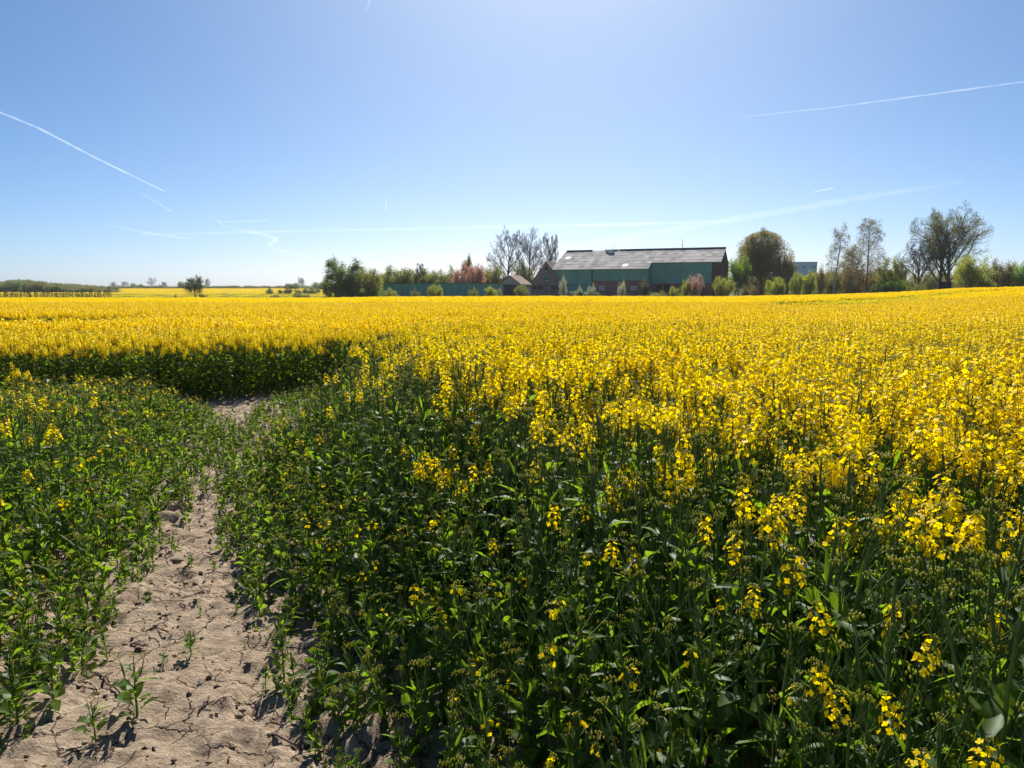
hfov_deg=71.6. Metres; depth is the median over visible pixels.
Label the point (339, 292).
shrub
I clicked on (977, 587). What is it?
rapeseed plant
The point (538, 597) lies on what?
rapeseed plant
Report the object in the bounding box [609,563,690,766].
rapeseed plant
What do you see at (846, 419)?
rapeseed plant
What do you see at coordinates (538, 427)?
rapeseed plant
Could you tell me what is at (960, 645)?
rapeseed plant
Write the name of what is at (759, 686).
rapeseed plant
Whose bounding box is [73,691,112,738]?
seedling
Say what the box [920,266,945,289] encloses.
shrub
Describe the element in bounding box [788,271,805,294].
shrub
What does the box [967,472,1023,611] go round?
rapeseed plant
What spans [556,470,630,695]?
rapeseed plant
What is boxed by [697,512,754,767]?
rapeseed plant
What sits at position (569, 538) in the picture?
rapeseed plant
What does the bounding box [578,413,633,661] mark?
rapeseed plant
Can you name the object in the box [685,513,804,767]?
rapeseed plant
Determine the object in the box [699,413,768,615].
rapeseed plant
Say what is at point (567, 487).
rapeseed plant
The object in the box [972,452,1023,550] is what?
rapeseed plant
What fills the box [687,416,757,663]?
rapeseed plant
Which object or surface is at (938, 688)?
rapeseed plant
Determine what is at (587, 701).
rapeseed plant
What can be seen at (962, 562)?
rapeseed plant
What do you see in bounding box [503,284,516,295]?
door
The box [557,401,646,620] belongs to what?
rapeseed plant
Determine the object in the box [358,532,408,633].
rapeseed plant
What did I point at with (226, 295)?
rear rapeseed field
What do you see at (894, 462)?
rapeseed plant
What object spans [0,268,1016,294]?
distant wood
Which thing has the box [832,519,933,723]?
rapeseed plant
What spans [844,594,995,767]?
rapeseed plant
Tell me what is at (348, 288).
shrub
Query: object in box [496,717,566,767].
rapeseed plant
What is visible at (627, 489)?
rapeseed plant
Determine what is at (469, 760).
rapeseed plant
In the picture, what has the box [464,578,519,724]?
rapeseed plant
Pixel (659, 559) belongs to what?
rapeseed plant
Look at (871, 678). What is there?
rapeseed plant
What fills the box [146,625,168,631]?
dry twig
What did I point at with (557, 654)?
rapeseed plant
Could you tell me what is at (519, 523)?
rapeseed plant
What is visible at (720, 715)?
rapeseed plant
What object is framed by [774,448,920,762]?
rapeseed plant
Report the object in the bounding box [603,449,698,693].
rapeseed plant
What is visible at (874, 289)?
shrub
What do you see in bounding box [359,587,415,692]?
rapeseed plant
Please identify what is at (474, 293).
shrub
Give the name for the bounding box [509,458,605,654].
rapeseed plant
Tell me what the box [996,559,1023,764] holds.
rapeseed plant
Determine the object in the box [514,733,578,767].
rapeseed plant
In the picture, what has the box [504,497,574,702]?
rapeseed plant
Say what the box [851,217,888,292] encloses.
birch
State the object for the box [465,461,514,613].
rapeseed plant
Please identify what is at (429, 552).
rapeseed plant
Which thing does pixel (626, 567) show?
rapeseed plant
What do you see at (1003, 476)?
rapeseed plant
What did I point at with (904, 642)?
rapeseed plant
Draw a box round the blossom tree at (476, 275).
[452,260,486,282]
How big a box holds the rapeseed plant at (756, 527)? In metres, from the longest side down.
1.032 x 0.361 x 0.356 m
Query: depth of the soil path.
2.85 m
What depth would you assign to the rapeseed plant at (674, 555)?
2.34 m
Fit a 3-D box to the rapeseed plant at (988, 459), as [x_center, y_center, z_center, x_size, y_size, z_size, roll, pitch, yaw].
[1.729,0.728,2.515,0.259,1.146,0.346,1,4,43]
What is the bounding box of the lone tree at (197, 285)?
[182,274,207,296]
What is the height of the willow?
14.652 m
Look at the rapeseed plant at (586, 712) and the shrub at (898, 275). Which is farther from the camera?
the shrub at (898, 275)
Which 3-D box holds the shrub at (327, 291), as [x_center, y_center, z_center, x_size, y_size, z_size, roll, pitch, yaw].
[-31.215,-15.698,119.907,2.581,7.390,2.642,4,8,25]
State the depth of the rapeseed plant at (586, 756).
1.87 m
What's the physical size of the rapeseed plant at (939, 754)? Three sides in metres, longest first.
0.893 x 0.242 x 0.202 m
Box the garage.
[498,275,531,295]
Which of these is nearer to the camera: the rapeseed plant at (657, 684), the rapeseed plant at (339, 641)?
the rapeseed plant at (657, 684)
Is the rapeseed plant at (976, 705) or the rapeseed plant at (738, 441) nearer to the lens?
the rapeseed plant at (976, 705)
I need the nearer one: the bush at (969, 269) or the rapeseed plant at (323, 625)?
the rapeseed plant at (323, 625)
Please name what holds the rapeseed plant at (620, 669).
on the field ground
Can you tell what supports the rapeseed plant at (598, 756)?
on the field ground
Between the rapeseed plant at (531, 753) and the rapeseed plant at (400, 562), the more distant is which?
the rapeseed plant at (400, 562)
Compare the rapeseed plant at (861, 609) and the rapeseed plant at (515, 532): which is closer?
the rapeseed plant at (861, 609)
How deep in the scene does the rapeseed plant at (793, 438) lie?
3.11 m
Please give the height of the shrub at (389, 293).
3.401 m
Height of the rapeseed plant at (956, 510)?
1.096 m
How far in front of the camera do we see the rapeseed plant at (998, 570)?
1.79 m
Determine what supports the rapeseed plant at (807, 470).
on the field ground
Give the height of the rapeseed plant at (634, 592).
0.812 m
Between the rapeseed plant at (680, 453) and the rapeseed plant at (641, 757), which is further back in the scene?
the rapeseed plant at (680, 453)
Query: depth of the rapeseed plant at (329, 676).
2.69 m
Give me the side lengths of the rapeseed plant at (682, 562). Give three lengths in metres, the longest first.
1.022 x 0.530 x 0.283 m
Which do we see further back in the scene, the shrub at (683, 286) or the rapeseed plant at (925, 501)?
the shrub at (683, 286)
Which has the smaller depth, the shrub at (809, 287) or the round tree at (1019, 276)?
the round tree at (1019, 276)
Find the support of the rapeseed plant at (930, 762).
on the field ground
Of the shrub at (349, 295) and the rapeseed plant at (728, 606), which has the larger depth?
the shrub at (349, 295)
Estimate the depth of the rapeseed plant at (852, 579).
1.97 m
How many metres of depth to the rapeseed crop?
4.77 m
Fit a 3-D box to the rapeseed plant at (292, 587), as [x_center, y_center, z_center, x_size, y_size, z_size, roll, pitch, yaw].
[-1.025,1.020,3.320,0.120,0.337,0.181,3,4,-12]
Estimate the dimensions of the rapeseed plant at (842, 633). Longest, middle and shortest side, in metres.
0.964 x 0.500 x 0.267 m
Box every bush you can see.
[177,281,187,288]
[265,288,273,293]
[283,282,299,288]
[283,288,293,293]
[291,292,310,297]
[301,287,321,293]
[312,282,322,289]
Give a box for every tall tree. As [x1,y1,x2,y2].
[908,200,994,281]
[915,210,967,288]
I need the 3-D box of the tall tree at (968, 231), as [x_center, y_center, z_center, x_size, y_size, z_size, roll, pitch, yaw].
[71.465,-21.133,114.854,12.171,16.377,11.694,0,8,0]
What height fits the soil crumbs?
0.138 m
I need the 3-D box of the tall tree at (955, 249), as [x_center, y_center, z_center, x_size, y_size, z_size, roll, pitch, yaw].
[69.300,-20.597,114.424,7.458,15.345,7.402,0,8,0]
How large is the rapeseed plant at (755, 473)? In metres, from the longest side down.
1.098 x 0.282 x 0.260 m
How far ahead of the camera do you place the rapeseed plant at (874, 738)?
1.53 m
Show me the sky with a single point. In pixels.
(240, 143)
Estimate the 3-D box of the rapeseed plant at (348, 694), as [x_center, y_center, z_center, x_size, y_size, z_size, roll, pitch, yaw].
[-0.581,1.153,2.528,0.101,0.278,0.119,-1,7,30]
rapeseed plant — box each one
[267,604,294,647]
[281,569,305,620]
[302,561,329,622]
[302,633,345,704]
[308,623,344,693]
[314,663,329,714]
[315,587,348,644]
[318,594,349,651]
[321,599,361,668]
[324,513,400,627]
[326,686,351,731]
[327,641,364,710]
[328,672,361,729]
[339,545,392,629]
[339,592,390,687]
[342,518,392,625]
[350,571,381,650]
[353,644,403,729]
[357,665,395,733]
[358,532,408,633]
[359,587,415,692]
[368,604,399,693]
[380,712,418,767]
[385,526,445,639]
[385,573,440,663]
[389,492,423,634]
[389,583,450,677]
[390,618,437,715]
[391,659,434,756]
[404,586,453,698]
[405,510,462,643]
[406,647,461,763]
[416,531,468,663]
[418,497,488,643]
[418,579,474,715]
[419,618,464,728]
[422,510,462,659]
[424,588,468,699]
[430,524,471,681]
[433,585,506,731]
[435,693,467,767]
[437,755,464,767]
[439,461,496,646]
[441,463,481,633]
[442,651,506,767]
[445,701,482,767]
[448,668,495,767]
[451,651,516,756]
[454,452,534,605]
[459,662,498,767]
[460,520,519,666]
[463,503,529,695]
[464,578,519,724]
[464,739,503,767]
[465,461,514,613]
[467,742,513,767]
[468,509,507,674]
[472,436,533,596]
[472,541,547,713]
[474,576,537,743]
[475,410,544,602]
[478,533,526,695]
[478,649,565,767]
[479,557,563,745]
[484,469,549,653]
[490,436,544,627]
[493,487,539,673]
[494,598,586,765]
[496,449,589,680]
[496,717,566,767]
[497,421,555,608]
[500,437,582,591]
[502,641,565,767]
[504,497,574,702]
[505,609,621,767]
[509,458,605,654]
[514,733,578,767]
[516,502,571,705]
[516,531,597,717]
[518,444,587,626]
[518,457,567,664]
[520,439,594,639]
[522,509,621,759]
[523,431,599,645]
[524,419,577,630]
[528,596,613,765]
[534,439,581,637]
[537,641,597,767]
[541,694,603,767]
[545,460,585,596]
[550,449,587,625]
[553,538,644,767]
[553,554,618,738]
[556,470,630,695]
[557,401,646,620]
[558,450,634,696]
[559,425,631,682]
[566,485,627,697]
[578,386,662,610]
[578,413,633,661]
[578,566,660,767]
[580,463,656,656]
[582,429,636,594]
[586,614,658,763]
[587,402,691,643]
[589,696,665,767]
[590,736,661,767]
[591,398,672,590]
[591,419,652,636]
[594,657,690,767]
[594,695,706,767]
[595,414,660,553]
[596,479,761,767]
[598,471,701,733]
[599,496,677,685]
[603,415,684,674]
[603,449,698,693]
[604,490,689,720]
[606,452,710,693]
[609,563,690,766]
[611,419,680,605]
[614,400,681,636]
[616,432,733,634]
[616,537,668,756]
[619,407,668,639]
[619,494,789,767]
[621,484,685,681]
[625,417,704,563]
[626,595,730,767]
[627,562,697,767]
[628,474,701,664]
[628,486,723,730]
[631,501,702,722]
[632,630,746,767]
[635,429,692,658]
[636,550,759,767]
[639,452,719,663]
[642,405,711,609]
[649,429,727,623]
[652,415,756,658]
[653,504,815,756]
[654,483,771,697]
[660,608,745,767]
[665,414,720,637]
[671,432,723,636]
[674,406,767,628]
[674,418,769,603]
[677,368,767,574]
[677,582,774,767]
[682,392,808,594]
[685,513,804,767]
[685,514,758,740]
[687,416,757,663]
[697,403,779,632]
[697,478,771,723]
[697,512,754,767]
[698,428,757,677]
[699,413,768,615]
[701,439,818,690]
[703,532,803,767]
[713,428,786,657]
[713,722,815,767]
[718,466,780,694]
[721,404,777,544]
[725,475,804,652]
[732,476,869,681]
[732,485,851,767]
[732,622,828,767]
[735,448,832,749]
[736,427,814,616]
[737,446,842,668]
[740,629,875,767]
[741,497,872,767]
[744,657,873,767]
[745,464,880,753]
[750,530,841,764]
[753,419,836,651]
[755,383,827,623]
[755,467,857,755]
[758,405,849,550]
[770,403,820,632]
[772,409,874,692]
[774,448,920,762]
[780,454,841,654]
[781,492,884,766]
[781,515,896,767]
[786,610,959,767]
[786,660,920,767]
[787,394,858,631]
[787,431,859,650]
[790,450,885,764]
[792,447,847,663]
[792,503,966,729]
[792,669,958,767]
[793,445,947,709]
[794,400,927,556]
[794,505,935,743]
[795,446,924,662]
[796,431,948,725]
[798,452,952,744]
[799,492,871,574]
[804,669,959,767]
[805,522,928,767]
[806,599,942,767]
[816,440,921,652]
[818,379,903,541]
[819,564,949,767]
[820,685,931,767]
[824,461,937,650]
[827,525,964,767]
[828,556,1008,767]
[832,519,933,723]
[833,559,955,749]
[837,462,935,671]
[838,506,978,693]
[840,435,920,658]
[841,500,928,764]
[842,492,921,710]
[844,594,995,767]
[851,420,927,655]
[852,665,976,767]
[860,467,921,658]
[865,516,962,703]
[873,428,956,660]
[873,519,1010,723]
[876,690,1003,767]
[878,414,985,601]
[884,606,995,767]
[887,474,961,747]
[889,452,951,689]
[890,408,1023,655]
[890,471,967,716]
[893,427,1004,650]
[893,467,1023,727]
[898,434,989,664]
[901,432,1021,658]
[901,467,997,680]
[901,511,1023,767]
[902,554,1023,767]
[903,501,1008,751]
[909,450,1003,600]
[910,422,1023,626]
[910,547,1023,767]
[911,586,1020,692]
[914,413,966,632]
[918,550,1023,766]
[920,500,1023,677]
[925,526,1023,627]
[939,480,1013,660]
[939,505,1023,725]
[943,445,1023,694]
[946,510,1023,683]
[953,430,1023,732]
[953,558,1023,767]
[954,454,1018,556]
[954,504,1023,718]
[955,531,1023,678]
[957,497,1023,748]
[965,522,1020,692]
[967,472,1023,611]
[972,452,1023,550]
[974,451,1023,603]
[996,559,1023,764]
[1013,465,1023,533]
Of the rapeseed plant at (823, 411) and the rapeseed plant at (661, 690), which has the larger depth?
the rapeseed plant at (823, 411)
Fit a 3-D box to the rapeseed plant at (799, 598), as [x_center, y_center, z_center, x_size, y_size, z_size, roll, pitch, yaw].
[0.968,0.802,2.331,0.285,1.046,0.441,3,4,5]
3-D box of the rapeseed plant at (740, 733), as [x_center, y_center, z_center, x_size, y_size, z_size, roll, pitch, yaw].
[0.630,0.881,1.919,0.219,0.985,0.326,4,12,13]
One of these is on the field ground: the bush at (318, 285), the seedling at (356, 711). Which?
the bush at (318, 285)
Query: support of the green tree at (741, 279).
on the field ground
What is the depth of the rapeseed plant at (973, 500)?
2.43 m
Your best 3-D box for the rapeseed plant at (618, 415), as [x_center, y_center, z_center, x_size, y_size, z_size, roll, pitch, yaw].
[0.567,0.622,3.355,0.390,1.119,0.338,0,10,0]
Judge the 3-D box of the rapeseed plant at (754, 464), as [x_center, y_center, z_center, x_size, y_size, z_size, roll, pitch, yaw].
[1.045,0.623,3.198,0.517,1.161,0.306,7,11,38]
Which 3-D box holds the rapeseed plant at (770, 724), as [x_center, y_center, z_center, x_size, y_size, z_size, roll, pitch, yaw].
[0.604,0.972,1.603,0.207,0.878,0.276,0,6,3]
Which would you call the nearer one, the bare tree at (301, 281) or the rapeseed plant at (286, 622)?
the rapeseed plant at (286, 622)
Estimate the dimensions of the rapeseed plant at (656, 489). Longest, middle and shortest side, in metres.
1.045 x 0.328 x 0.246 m
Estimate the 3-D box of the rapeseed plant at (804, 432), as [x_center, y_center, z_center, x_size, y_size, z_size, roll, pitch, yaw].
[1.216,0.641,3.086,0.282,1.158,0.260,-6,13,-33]
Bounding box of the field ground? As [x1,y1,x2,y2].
[3,289,950,767]
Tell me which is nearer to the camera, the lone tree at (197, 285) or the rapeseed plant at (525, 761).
the rapeseed plant at (525, 761)
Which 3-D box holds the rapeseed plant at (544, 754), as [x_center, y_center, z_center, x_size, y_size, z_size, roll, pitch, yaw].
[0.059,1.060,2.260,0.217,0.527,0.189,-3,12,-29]
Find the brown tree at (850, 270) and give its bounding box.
[838,241,869,292]
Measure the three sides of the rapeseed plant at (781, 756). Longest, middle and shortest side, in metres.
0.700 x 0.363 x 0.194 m
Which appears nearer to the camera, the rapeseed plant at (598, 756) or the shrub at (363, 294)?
the rapeseed plant at (598, 756)
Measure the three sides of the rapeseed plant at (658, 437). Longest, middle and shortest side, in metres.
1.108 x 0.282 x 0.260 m
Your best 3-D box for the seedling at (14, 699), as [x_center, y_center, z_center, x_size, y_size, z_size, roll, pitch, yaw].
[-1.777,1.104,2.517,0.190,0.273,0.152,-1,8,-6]
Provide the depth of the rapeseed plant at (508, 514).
3.38 m
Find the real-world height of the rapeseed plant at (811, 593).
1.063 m
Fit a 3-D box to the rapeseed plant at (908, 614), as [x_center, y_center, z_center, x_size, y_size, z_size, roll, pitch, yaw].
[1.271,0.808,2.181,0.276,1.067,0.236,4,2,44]
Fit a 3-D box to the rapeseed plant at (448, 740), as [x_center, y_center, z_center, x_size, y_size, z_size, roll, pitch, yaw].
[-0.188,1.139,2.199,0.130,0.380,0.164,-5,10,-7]
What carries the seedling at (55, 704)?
on the soil path
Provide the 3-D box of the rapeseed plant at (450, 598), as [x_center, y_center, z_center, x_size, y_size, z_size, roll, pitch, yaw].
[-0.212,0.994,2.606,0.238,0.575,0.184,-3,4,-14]
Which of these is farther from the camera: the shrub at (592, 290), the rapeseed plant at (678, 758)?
the shrub at (592, 290)
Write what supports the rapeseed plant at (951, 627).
on the field ground
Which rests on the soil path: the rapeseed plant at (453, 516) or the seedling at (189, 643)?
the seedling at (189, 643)
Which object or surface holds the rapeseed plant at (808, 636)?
on the field ground
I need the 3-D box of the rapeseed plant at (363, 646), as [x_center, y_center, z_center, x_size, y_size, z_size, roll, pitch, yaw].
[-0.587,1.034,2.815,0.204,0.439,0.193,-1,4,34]
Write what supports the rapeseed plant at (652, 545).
on the field ground
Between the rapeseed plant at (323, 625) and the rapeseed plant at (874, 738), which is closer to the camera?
the rapeseed plant at (874, 738)
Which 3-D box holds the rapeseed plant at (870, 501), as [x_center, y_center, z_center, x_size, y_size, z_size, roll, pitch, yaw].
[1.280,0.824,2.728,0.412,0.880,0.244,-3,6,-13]
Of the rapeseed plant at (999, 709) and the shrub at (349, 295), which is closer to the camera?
the rapeseed plant at (999, 709)
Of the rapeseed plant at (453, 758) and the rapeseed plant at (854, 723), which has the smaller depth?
the rapeseed plant at (854, 723)
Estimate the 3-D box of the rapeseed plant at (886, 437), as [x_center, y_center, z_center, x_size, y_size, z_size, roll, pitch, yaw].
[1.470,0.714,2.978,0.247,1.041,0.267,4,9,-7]
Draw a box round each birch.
[823,221,853,293]
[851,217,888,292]
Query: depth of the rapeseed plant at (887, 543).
2.27 m
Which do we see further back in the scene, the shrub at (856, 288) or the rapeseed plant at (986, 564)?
the shrub at (856, 288)
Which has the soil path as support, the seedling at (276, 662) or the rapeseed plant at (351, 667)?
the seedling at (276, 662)
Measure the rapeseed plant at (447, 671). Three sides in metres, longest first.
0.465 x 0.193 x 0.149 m
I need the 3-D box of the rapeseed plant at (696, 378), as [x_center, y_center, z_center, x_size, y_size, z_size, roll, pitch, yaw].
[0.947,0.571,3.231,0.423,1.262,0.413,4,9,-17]
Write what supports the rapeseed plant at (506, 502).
on the field ground
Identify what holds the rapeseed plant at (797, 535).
on the field ground
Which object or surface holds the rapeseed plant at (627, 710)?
on the field ground
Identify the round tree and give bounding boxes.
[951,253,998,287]
[979,280,996,286]
[983,256,1015,286]
[1009,258,1023,286]
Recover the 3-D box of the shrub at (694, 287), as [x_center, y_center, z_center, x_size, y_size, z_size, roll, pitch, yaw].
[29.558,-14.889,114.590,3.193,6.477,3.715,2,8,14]
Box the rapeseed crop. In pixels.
[0,295,1023,767]
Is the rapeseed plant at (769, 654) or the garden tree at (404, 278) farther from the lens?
the garden tree at (404, 278)
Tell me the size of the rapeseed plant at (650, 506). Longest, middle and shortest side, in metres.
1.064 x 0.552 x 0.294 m
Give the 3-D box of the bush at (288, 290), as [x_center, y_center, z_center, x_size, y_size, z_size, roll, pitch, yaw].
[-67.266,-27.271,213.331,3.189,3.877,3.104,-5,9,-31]
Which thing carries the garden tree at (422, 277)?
on the field ground
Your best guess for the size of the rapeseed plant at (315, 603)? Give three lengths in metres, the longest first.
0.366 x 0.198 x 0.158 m
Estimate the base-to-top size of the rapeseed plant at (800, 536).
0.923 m
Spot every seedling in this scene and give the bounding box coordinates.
[0,657,42,726]
[27,637,76,711]
[64,624,100,672]
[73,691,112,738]
[105,589,118,607]
[108,652,158,718]
[112,569,127,590]
[158,646,168,662]
[178,625,198,654]
[184,549,195,566]
[267,623,310,681]
[344,671,376,729]
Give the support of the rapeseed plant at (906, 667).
on the field ground
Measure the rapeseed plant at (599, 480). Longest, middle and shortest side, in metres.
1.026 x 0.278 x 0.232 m
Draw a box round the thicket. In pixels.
[740,271,1014,295]
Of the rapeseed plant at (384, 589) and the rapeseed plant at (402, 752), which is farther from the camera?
the rapeseed plant at (384, 589)
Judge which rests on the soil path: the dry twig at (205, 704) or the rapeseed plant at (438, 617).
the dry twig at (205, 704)
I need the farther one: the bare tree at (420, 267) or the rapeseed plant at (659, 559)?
the bare tree at (420, 267)
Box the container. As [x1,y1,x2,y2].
[939,282,951,288]
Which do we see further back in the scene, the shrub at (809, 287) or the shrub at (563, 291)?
the shrub at (563, 291)
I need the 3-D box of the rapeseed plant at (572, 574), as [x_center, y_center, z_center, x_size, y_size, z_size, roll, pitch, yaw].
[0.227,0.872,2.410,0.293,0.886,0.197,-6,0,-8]
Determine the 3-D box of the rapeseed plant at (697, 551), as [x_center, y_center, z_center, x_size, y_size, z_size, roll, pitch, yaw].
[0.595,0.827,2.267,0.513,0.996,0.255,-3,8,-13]
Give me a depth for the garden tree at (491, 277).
138.53 m
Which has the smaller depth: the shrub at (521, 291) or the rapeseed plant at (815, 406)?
the rapeseed plant at (815, 406)
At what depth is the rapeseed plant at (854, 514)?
2.73 m
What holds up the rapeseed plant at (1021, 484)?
on the field ground
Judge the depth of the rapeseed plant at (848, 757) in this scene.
1.43 m
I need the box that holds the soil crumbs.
[0,402,432,767]
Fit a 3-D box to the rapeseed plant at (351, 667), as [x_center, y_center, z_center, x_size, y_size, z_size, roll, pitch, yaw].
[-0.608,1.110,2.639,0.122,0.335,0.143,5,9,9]
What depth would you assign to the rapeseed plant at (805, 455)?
2.64 m
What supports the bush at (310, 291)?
on the field ground
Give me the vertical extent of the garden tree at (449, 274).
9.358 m
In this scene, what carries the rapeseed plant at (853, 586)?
on the field ground
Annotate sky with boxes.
[0,0,1023,286]
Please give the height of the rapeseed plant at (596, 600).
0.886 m
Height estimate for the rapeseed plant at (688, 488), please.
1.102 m
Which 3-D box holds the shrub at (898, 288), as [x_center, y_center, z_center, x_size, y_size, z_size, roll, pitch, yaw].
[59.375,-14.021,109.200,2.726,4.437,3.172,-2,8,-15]
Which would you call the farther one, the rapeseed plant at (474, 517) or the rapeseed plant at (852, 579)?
the rapeseed plant at (474, 517)
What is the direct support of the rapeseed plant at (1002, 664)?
on the field ground
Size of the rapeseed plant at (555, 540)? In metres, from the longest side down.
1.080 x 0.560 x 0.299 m
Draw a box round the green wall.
[382,283,499,296]
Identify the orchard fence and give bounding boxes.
[4,293,111,297]
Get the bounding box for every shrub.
[320,272,332,296]
[321,254,364,293]
[330,282,346,297]
[338,266,376,296]
[344,290,356,296]
[350,267,382,296]
[356,288,381,296]
[379,288,397,296]
[409,289,420,296]
[427,284,443,295]
[468,286,478,295]
[484,286,502,295]
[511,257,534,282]
[513,285,529,295]
[559,275,567,295]
[568,290,599,295]
[587,282,595,295]
[617,279,626,295]
[640,279,648,295]
[648,290,666,295]
[669,286,679,295]
[680,279,689,295]
[685,274,705,295]
[712,276,735,295]
[737,284,754,295]
[763,276,786,295]
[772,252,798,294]
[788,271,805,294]
[800,269,816,294]
[814,261,828,294]
[823,271,843,293]
[837,264,864,293]
[860,267,884,292]
[869,282,886,292]
[875,255,910,287]
[876,279,897,291]
[890,280,907,291]
[906,283,923,290]
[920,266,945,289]
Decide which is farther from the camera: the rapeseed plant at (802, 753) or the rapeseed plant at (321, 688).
the rapeseed plant at (321, 688)
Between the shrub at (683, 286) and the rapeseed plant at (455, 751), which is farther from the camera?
the shrub at (683, 286)
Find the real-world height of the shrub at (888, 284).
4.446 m
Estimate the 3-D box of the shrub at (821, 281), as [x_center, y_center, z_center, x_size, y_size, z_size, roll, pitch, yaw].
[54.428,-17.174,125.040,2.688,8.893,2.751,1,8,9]
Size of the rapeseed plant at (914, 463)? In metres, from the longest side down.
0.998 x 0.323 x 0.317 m
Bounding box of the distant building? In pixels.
[789,262,817,279]
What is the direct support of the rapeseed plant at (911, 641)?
on the field ground
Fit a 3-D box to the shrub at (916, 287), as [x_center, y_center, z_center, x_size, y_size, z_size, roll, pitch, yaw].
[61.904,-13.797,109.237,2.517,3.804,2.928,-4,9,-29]
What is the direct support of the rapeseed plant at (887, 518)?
on the field ground
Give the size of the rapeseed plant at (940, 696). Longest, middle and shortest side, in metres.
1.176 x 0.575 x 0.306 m
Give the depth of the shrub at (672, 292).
114.68 m
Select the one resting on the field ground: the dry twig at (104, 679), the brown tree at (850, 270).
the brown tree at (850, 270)
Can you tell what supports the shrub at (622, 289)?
on the field ground
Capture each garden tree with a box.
[381,263,416,283]
[398,268,430,283]
[415,267,447,282]
[417,273,431,282]
[433,263,456,282]
[450,266,460,282]
[474,262,503,282]
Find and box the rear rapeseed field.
[1,288,996,305]
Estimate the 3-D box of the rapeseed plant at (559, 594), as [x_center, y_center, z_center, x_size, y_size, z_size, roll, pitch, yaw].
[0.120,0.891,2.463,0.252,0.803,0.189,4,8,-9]
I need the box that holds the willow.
[733,226,795,295]
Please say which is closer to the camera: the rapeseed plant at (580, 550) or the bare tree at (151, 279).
the rapeseed plant at (580, 550)
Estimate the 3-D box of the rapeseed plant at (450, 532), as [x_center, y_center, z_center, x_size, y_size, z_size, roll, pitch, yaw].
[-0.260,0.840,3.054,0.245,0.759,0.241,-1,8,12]
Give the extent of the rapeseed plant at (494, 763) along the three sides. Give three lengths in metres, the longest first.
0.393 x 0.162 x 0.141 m
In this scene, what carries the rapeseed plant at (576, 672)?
on the field ground
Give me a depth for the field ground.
2.63 m
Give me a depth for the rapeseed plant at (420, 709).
2.38 m
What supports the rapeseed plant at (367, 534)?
on the field ground
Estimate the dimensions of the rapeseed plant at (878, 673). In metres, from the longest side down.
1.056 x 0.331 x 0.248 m
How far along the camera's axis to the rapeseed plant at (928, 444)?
2.52 m
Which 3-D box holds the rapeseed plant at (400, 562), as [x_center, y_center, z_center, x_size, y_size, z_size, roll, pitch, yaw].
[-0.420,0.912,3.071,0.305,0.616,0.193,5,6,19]
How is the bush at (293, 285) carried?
on the field ground
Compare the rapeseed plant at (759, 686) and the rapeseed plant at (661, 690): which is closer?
the rapeseed plant at (661, 690)
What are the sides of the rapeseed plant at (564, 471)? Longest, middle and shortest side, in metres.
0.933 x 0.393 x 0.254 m
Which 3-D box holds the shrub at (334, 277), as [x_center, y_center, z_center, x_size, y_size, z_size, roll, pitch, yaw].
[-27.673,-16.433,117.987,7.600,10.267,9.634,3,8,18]
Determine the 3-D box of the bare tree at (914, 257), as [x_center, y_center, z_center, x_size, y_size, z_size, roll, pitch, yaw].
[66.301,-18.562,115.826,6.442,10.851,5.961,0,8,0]
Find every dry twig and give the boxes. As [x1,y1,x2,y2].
[96,672,119,692]
[122,640,147,645]
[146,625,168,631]
[198,695,213,713]
[272,733,309,745]
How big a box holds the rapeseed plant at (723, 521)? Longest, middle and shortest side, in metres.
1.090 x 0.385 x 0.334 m
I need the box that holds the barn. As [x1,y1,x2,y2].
[551,247,728,295]
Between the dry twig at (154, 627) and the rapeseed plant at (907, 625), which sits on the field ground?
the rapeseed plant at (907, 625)
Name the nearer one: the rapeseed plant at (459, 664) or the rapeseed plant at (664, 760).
the rapeseed plant at (664, 760)
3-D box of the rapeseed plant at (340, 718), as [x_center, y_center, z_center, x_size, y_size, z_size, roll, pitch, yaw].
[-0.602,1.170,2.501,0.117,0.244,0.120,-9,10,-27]
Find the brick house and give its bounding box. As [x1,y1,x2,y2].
[531,261,562,295]
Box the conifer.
[464,253,474,274]
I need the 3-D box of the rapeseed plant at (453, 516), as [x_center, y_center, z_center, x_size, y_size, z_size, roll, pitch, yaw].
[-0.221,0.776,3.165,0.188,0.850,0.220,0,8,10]
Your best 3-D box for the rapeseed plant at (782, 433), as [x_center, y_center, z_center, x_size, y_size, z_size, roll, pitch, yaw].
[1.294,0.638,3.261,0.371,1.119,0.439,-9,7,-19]
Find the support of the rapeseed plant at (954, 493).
on the field ground
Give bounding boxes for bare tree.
[147,278,156,285]
[297,277,304,287]
[414,263,423,281]
[485,226,526,277]
[510,224,548,277]
[540,232,558,265]
[895,236,940,287]
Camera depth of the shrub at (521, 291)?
116.81 m
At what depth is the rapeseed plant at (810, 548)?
2.93 m
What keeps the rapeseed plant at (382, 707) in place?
on the field ground
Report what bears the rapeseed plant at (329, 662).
on the field ground
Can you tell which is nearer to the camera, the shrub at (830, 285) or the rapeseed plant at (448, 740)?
the rapeseed plant at (448, 740)
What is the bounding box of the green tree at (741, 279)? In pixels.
[728,252,751,295]
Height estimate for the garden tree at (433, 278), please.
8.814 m
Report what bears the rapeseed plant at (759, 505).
on the field ground
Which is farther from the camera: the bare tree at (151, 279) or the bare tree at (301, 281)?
the bare tree at (151, 279)
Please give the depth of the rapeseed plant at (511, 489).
3.09 m
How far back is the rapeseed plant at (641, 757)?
1.63 m
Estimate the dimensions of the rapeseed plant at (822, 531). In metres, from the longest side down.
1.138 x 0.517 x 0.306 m
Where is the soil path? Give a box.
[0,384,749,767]
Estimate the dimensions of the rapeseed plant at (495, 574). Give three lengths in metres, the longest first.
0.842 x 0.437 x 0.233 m
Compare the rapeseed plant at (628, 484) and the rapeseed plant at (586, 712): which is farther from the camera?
the rapeseed plant at (628, 484)

